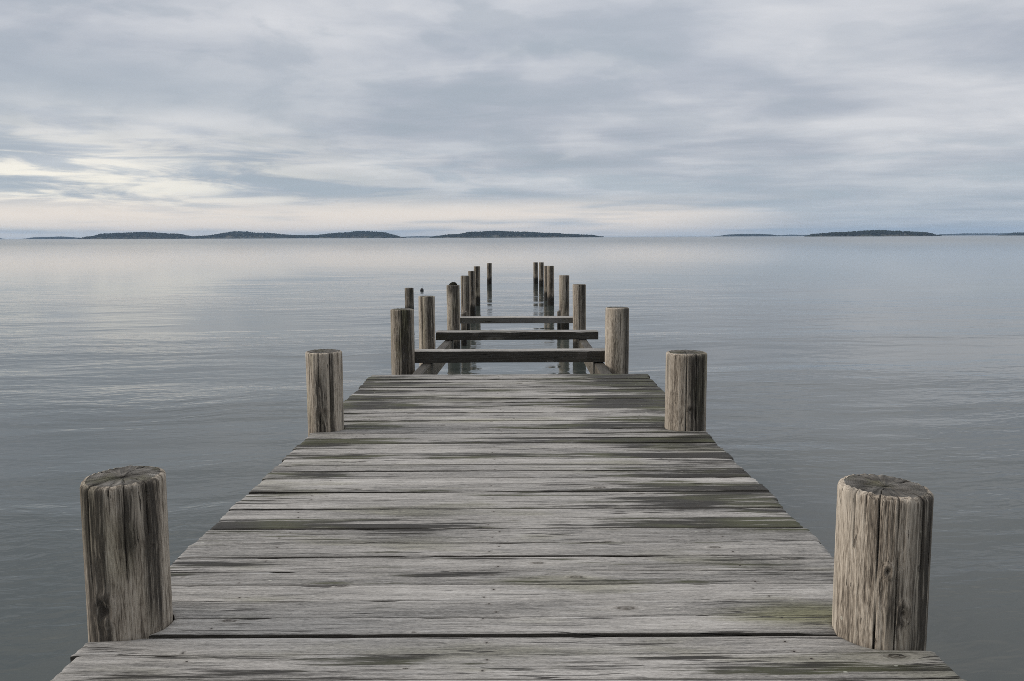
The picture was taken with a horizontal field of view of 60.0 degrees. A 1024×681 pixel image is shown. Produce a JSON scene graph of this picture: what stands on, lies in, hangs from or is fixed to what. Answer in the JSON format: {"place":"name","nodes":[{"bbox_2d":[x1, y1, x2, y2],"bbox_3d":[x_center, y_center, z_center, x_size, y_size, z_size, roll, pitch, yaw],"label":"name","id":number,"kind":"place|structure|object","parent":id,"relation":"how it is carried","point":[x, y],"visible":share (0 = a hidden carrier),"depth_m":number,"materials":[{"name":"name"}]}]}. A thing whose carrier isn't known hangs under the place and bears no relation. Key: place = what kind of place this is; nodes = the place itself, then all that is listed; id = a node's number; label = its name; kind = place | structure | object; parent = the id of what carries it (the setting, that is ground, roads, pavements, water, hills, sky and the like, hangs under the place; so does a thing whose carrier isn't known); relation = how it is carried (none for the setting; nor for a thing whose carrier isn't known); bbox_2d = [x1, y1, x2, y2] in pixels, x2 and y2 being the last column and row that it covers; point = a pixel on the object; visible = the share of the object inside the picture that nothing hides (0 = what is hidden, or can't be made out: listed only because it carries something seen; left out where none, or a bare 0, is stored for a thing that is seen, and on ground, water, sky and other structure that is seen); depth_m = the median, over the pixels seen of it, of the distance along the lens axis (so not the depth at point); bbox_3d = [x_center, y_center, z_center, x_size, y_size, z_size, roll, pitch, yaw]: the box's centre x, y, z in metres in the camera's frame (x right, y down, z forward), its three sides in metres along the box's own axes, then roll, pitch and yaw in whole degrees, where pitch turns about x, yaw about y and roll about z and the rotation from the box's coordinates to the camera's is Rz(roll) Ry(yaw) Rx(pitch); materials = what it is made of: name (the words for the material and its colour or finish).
{"place":"outdoors","nodes":[
{"label":"outdoors","id":0,"kind":"place"},
{"bbox_2d":[82,234,202,238],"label":"island","id":1,"kind":"structure","parent":0,"point":[134,237],"depth_m":2829.04,"materials":[{"name":"green plant"}]},
{"bbox_2d":[78,232,197,238],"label":"forest","id":2,"kind":"object","parent":1,"relation":"on","point":[139,234],"visible":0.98,"depth_m":2843.11,"materials":[{"name":"green plant"}]},
{"bbox_2d":[203,233,287,238],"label":"island","id":3,"kind":"structure","parent":0,"point":[234,237],"depth_m":3021.11,"materials":[{"name":"green plant"}]},
{"bbox_2d":[194,231,301,237],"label":"forest","id":4,"kind":"object","parent":3,"relation":"on","point":[246,233],"visible":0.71,"depth_m":3039.33,"materials":[{"name":"green plant"}]},
{"bbox_2d":[304,233,402,237],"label":"island","id":5,"kind":"structure","parent":0,"point":[367,236],"depth_m":2928.05,"materials":[{"name":"green plant"}]},
{"bbox_2d":[288,231,405,237],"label":"forest","id":6,"kind":"object","parent":5,"relation":"on","point":[358,233],"visible":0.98,"depth_m":2943.92,"materials":[{"name":"green plant"}]},
{"bbox_2d":[430,233,582,237],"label":"island","id":7,"kind":"structure","parent":0,"point":[505,236],"depth_m":2516.75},
{"bbox_2d":[429,230,603,237],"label":"forest","id":8,"kind":"object","parent":7,"relation":"on","point":[494,232],"visible":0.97,"depth_m":2535.56,"materials":[{"name":"green plant"}]},
{"bbox_2d":[0,235,1023,680],"bbox_3d":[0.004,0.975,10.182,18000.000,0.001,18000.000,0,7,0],"label":"water","id":9,"kind":"structure","parent":0,"point":[832,361],"depth_m":15.25,"materials":[{"name":"grey liquid"}]},
{"bbox_2d":[80,465,172,641],"bbox_3d":[-1.224,1.569,2.935,0.257,2.311,0.268,0,7,0],"label":"wooden post","id":10,"kind":"object","parent":9,"relation":"in","point":[125,533],"visible":0.86,"depth_m":2.73,"materials":[{"name":"grey wood"}]},
{"bbox_2d":[50,374,966,680],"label":"jetty","id":11,"kind":"object","parent":10,"relation":"attached to","point":[518,528],"visible":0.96,"depth_m":3.39,"materials":[{"name":"grey wood"}]},
{"bbox_2d":[305,349,343,435],"bbox_3d":[-1.206,1.220,5.841,0.236,2.329,0.243,0,7,0],"label":"wooden post","id":12,"kind":"object","parent":9,"relation":"in","point":[324,385],"visible":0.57,"depth_m":5.64,"materials":[{"name":"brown wood"}]},
{"bbox_2d":[390,308,414,374],"bbox_3d":[-1.161,0.804,9.537,0.252,2.298,0.261,0,7,0],"label":"wooden post","id":13,"kind":"object","parent":9,"relation":"in","point":[402,345],"visible":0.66,"depth_m":9.35,"materials":[{"name":"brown wood"}]},
{"bbox_2d":[412,340,453,374],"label":"stringer beam","id":14,"kind":"structure","parent":13,"relation":"attached to","point":[429,369],"depth_m":9.83,"materials":[{"name":"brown wood"}]},
{"bbox_2d":[436,330,597,339],"bbox_3d":[0.070,-0.080,12.334,2.236,0.118,0.242,0,7,0],"label":"crossbeam","id":15,"kind":"object","parent":14,"relation":"on","point":[516,334],"visible":1,"depth_m":12.22,"materials":[{"name":"grey wood"}]},
{"bbox_2d":[415,348,604,362],"bbox_3d":[-0.025,0.163,9.704,2.548,0.132,0.201,0,7,0],"label":"crossbeam","id":16,"kind":"object","parent":13,"relation":"attached to","point":[504,355],"visible":0.77,"depth_m":9.61,"materials":[{"name":"grey wood"}]},
{"bbox_2d":[405,288,413,308],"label":"wooden post","id":17,"kind":"object","parent":9,"relation":"in","point":[409,297],"visible":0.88,"depth_m":23.93,"materials":[{"name":"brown wood"}]},
{"bbox_2d":[418,296,434,365],"bbox_3d":[-1.149,0.519,12.140,0.233,2.261,0.229,0,7,0],"label":"wooden post","id":18,"kind":"object","parent":9,"relation":"in","point":[426,322],"visible":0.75,"depth_m":11.96,"materials":[{"name":"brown wood"}]},
{"bbox_2d":[446,285,460,348],"bbox_3d":[-1.053,0.088,16.119,0.248,2.194,0.245,0,7,0],"label":"wooden post","id":19,"kind":"object","parent":9,"relation":"in","point":[453,307],"visible":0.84,"depth_m":15.95,"materials":[{"name":"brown wood"}]},
{"bbox_2d":[461,311,466,345],"bbox_3d":[-0.958,0.201,17.743,0.124,1.591,0.125,0,7,0],"label":"post stub","id":20,"kind":"object","parent":9,"relation":"in","point":[464,327],"visible":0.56,"depth_m":17.65,"materials":[{"name":"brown wood"}]},
{"bbox_2d":[461,275,469,329],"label":"wooden post","id":21,"kind":"object","parent":9,"relation":"in","point":[465,293],"visible":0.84,"depth_m":20.34,"materials":[{"name":"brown wood"}]},
{"bbox_2d":[468,271,475,315],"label":"wooden post","id":22,"kind":"object","parent":9,"relation":"in","point":[471,274],"visible":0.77,"depth_m":24.24,"materials":[{"name":"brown wood"}]},
{"bbox_2d":[474,266,479,305],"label":"wooden post","id":23,"kind":"object","parent":9,"relation":"in","point":[477,276],"visible":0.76,"depth_m":27.89,"materials":[{"name":"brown wood"}]},
{"bbox_2d":[487,263,491,283],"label":"wooden post","id":24,"kind":"object","parent":9,"relation":"in","point":[489,273],"visible":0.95,"depth_m":40.43,"materials":[{"name":"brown wood"}]},
{"bbox_2d":[533,262,537,283],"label":"wooden post","id":25,"kind":"object","parent":9,"relation":"in","point":[535,272],"visible":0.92,"depth_m":40.84,"materials":[{"name":"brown wood"}]},
{"bbox_2d":[539,262,543,286],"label":"wooden post","id":26,"kind":"object","parent":9,"relation":"in","point":[541,274],"visible":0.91,"depth_m":38.45,"materials":[{"name":"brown wood"}]},
{"bbox_2d":[544,266,546,299],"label":"wooden post","id":27,"kind":"object","parent":9,"relation":"in","point":[545,282],"visible":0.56,"depth_m":30.11,"materials":[{"name":"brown wood"}]},
{"bbox_2d":[547,266,553,304],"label":"wooden post","id":28,"kind":"object","parent":9,"relation":"in","point":[550,285],"visible":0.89,"depth_m":27.90,"materials":[{"name":"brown wood"}]},
{"bbox_2d":[557,310,560,329],"bbox_3d":[1.042,0.038,19.737,0.077,1.437,0.080,0,7,0],"label":"post stub","id":29,"kind":"object","parent":9,"relation":"in","point":[559,324],"visible":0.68,"depth_m":19.66,"materials":[{"name":"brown wood"}]},
{"bbox_2d":[559,275,568,329],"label":"wooden post","id":30,"kind":"object","parent":9,"relation":"in","point":[564,294],"visible":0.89,"depth_m":20.33,"materials":[{"name":"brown wood"}]},
{"bbox_2d":[573,284,585,347],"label":"wooden post","id":31,"kind":"object","parent":9,"relation":"in","point":[579,306],"visible":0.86,"depth_m":15.95,"materials":[{"name":"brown wood"}]},
{"bbox_2d":[460,316,572,323],"bbox_3d":[0.086,-0.384,16.366,2.470,0.114,0.260,0,7,0],"label":"crossbeam","id":32,"kind":"object","parent":31,"relation":"attached to","point":[512,319],"visible":0.84,"depth_m":16.24,"materials":[{"name":"grey wood"}]},
{"bbox_2d":[605,307,628,373],"bbox_3d":[1.119,0.791,9.535,0.260,2.306,0.260,0,7,0],"label":"wooden post","id":33,"kind":"object","parent":9,"relation":"in","point":[616,340],"visible":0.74,"depth_m":9.34,"materials":[{"name":"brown wood"}]},
{"bbox_2d":[578,340,611,373],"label":"stringer beam","id":34,"kind":"structure","parent":33,"relation":"attached to","point":[597,368],"depth_m":9.77,"materials":[{"name":"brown wood"}]},
{"bbox_2d":[665,350,706,430],"bbox_3d":[1.126,1.219,5.839,0.272,2.314,0.269,0,7,0],"label":"wooden post","id":35,"kind":"object","parent":9,"relation":"in","point":[685,387],"visible":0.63,"depth_m":5.63,"materials":[{"name":"grey wood"}]},
{"bbox_2d":[832,473,933,650],"bbox_3d":[1.155,1.577,2.866,0.283,2.293,0.277,0,7,0],"label":"wooden post","id":36,"kind":"object","parent":9,"relation":"in","point":[882,553],"visible":0.85,"depth_m":2.66,"materials":[{"name":"grey wood"}]},
{"bbox_2d":[0,0,1023,238],"label":"sky","id":37,"kind":"structure","parent":0,"point":[402,118],"materials":[{"name":"grey"}]},
{"bbox_2d":[804,233,936,236],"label":"island","id":38,"kind":"structure","parent":0,"point":[905,234],"depth_m":2144.94,"materials":[{"name":"green plant"}]},
{"bbox_2d":[807,230,940,235],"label":"forest","id":39,"kind":"object","parent":38,"relation":"on","point":[875,232],"visible":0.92,"depth_m":2153.00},
{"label":"island","id":40,"kind":"structure","parent":0,"visible":0},
{"bbox_2d":[723,234,778,235],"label":"forest","id":41,"kind":"object","parent":40,"relation":"on","point":[750,235],"visible":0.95,"depth_m":4141.63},
{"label":"island","id":42,"kind":"structure","parent":0,"visible":0},
{"bbox_2d":[939,233,1009,234],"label":"forest","id":43,"kind":"object","parent":42,"relation":"on","point":[976,234],"visible":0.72,"depth_m":5305.66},
{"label":"island","id":44,"kind":"structure","parent":0,"visible":0},
{"bbox_2d":[1004,232,1023,234],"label":"forest","id":45,"kind":"object","parent":44,"relation":"on","point":[1018,233],"visible":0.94,"depth_m":2964.79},
{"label":"island","id":46,"kind":"structure","parent":0,"visible":0},
{"bbox_2d":[25,236,79,238],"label":"forest","id":47,"kind":"object","parent":46,"relation":"on","point":[61,237],"visible":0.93,"depth_m":4534.04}
]}

